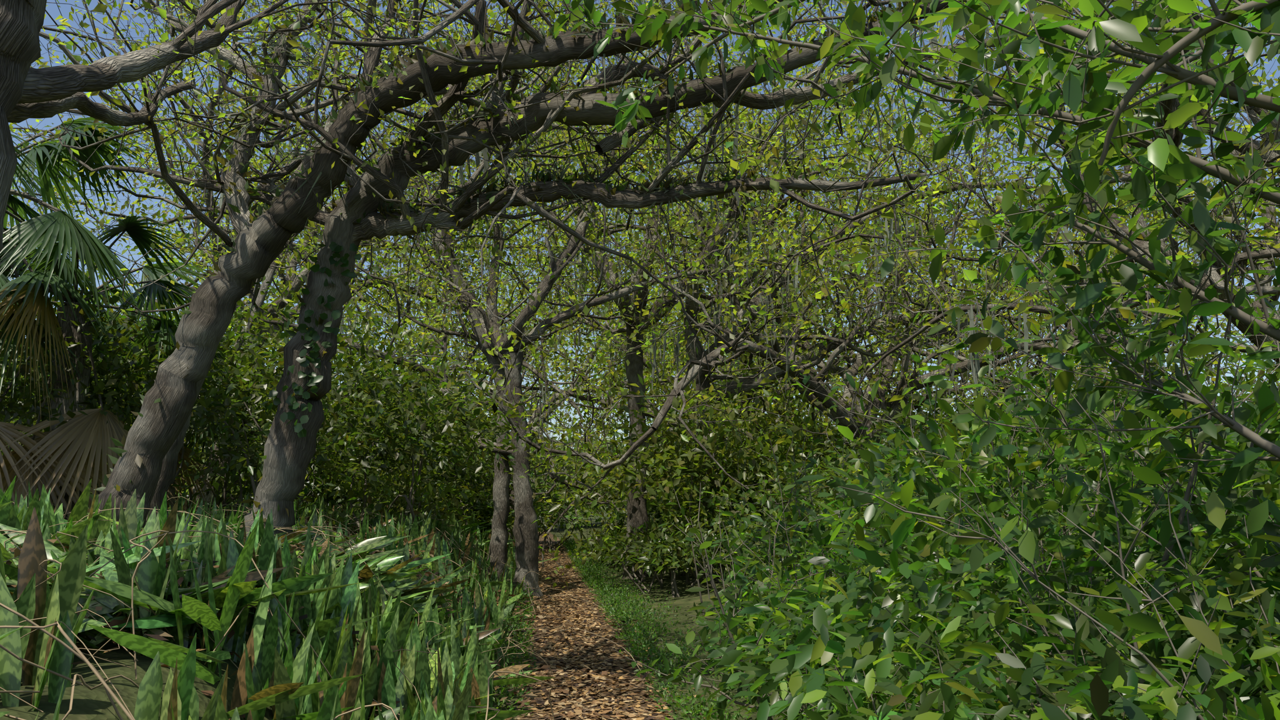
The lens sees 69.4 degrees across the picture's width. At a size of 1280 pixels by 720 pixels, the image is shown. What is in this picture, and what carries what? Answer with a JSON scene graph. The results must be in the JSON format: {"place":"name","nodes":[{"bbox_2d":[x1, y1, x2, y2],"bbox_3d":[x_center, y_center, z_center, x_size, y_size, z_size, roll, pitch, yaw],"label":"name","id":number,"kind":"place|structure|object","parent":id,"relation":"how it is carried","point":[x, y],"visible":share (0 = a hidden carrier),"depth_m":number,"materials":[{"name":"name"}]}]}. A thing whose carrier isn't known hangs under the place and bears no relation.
{"place":"outdoors","nodes":[
{"label":"outdoors","id":0,"kind":"place"},
{"bbox_2d":[0,511,1261,719],"bbox_3d":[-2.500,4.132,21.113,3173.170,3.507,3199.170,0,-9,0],"label":"ground","id":1,"kind":"structure","parent":0,"point":[93,704],"depth_m":7.60,"materials":[{"name":"brown soil"}]},
{"bbox_2d":[0,117,161,443],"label":"palm","id":2,"kind":"object","parent":1,"relation":"on","point":[65,228],"depth_m":8.81,"materials":[{"name":"green plant"}]},
{"bbox_2d":[0,215,226,526],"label":"palm","id":3,"kind":"object","parent":1,"relation":"on","point":[77,452],"depth_m":9.44,"materials":[{"name":"green plant"}]},
{"bbox_2d":[48,301,250,509],"bbox_3d":[-6.966,0.984,13.218,3.362,3.551,3.709,0,-9,0],"label":"palm","id":4,"kind":"object","parent":1,"relation":"on","point":[186,454],"depth_m":12.87,"materials":[{"name":"green plant"}]},
{"bbox_2d":[0,475,555,719],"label":"snake plants","id":5,"kind":"object","parent":1,"relation":"on","point":[303,685],"visible":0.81,"depth_m":4.72,"materials":[{"name":"green plant"}]},
{"bbox_2d":[0,496,640,719],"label":"dead vines","id":6,"kind":"object","parent":1,"relation":"on","point":[80,654],"visible":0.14,"depth_m":4.27,"materials":[{"name":"brown plant"}]},
{"bbox_2d":[5,507,719,719],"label":"leaf litter","id":7,"kind":"object","parent":1,"relation":"on","point":[575,661],"visible":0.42,"depth_m":8.55,"materials":[{"name":"brown plant"}]},
{"bbox_2d":[374,536,805,719],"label":"grass","id":8,"kind":"structure","parent":1,"relation":"on","point":[605,589],"depth_m":10.09,"materials":[{"name":"green plant"}]},
{"bbox_2d":[0,269,1276,643],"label":"understory shrubs","id":9,"kind":"object","parent":1,"relation":"on","point":[442,449],"depth_m":13.41,"materials":[{"name":"green plant"}]},
{"bbox_2d":[0,0,1279,596],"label":"trees","id":10,"kind":"object","parent":1,"relation":"on","point":[156,438],"depth_m":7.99,"materials":[{"name":"green plant"}]},
{"bbox_2d":[267,241,361,437],"bbox_3d":[-2.633,-0.172,7.492,0.688,1.596,0.234,0,-9,0],"label":"ivy foliage","id":11,"kind":"object","parent":10,"relation":"attached to","point":[315,380],"visible":1,"depth_m":7.47,"materials":[{"name":"green plant"}]},
{"bbox_2d":[203,0,800,281],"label":"tree leaves","id":12,"kind":"object","parent":10,"relation":"attached to","point":[552,173],"visible":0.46,"depth_m":7.54,"materials":[{"name":"plant"}]},
{"bbox_2d":[85,0,923,529],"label":"tree","id":13,"kind":"object","parent":10,"relation":"attached to","point":[552,85],"visible":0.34,"depth_m":7.40,"materials":[{"name":"green plant"}]},
{"bbox_2d":[106,0,1278,459],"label":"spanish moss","id":14,"kind":"object","parent":10,"relation":"attached to","point":[975,366],"visible":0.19,"depth_m":16.94,"materials":[{"name":"green plant"}]},
{"bbox_2d":[553,0,1279,719],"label":"shrub leaves","id":15,"kind":"object","parent":1,"relation":"on","point":[1109,670],"visible":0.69,"depth_m":3.37,"materials":[{"name":"green plant"}]},
{"bbox_2d":[558,0,1279,719],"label":"glossy shrub","id":16,"kind":"object","parent":1,"relation":"on","point":[1140,189],"depth_m":3.31,"materials":[{"name":"green plant"}]},
{"bbox_2d":[1,0,1279,505],"label":"sky","id":17,"kind":"structure","parent":0,"point":[52,9],"materials":[{"name":"blue"}]}
]}

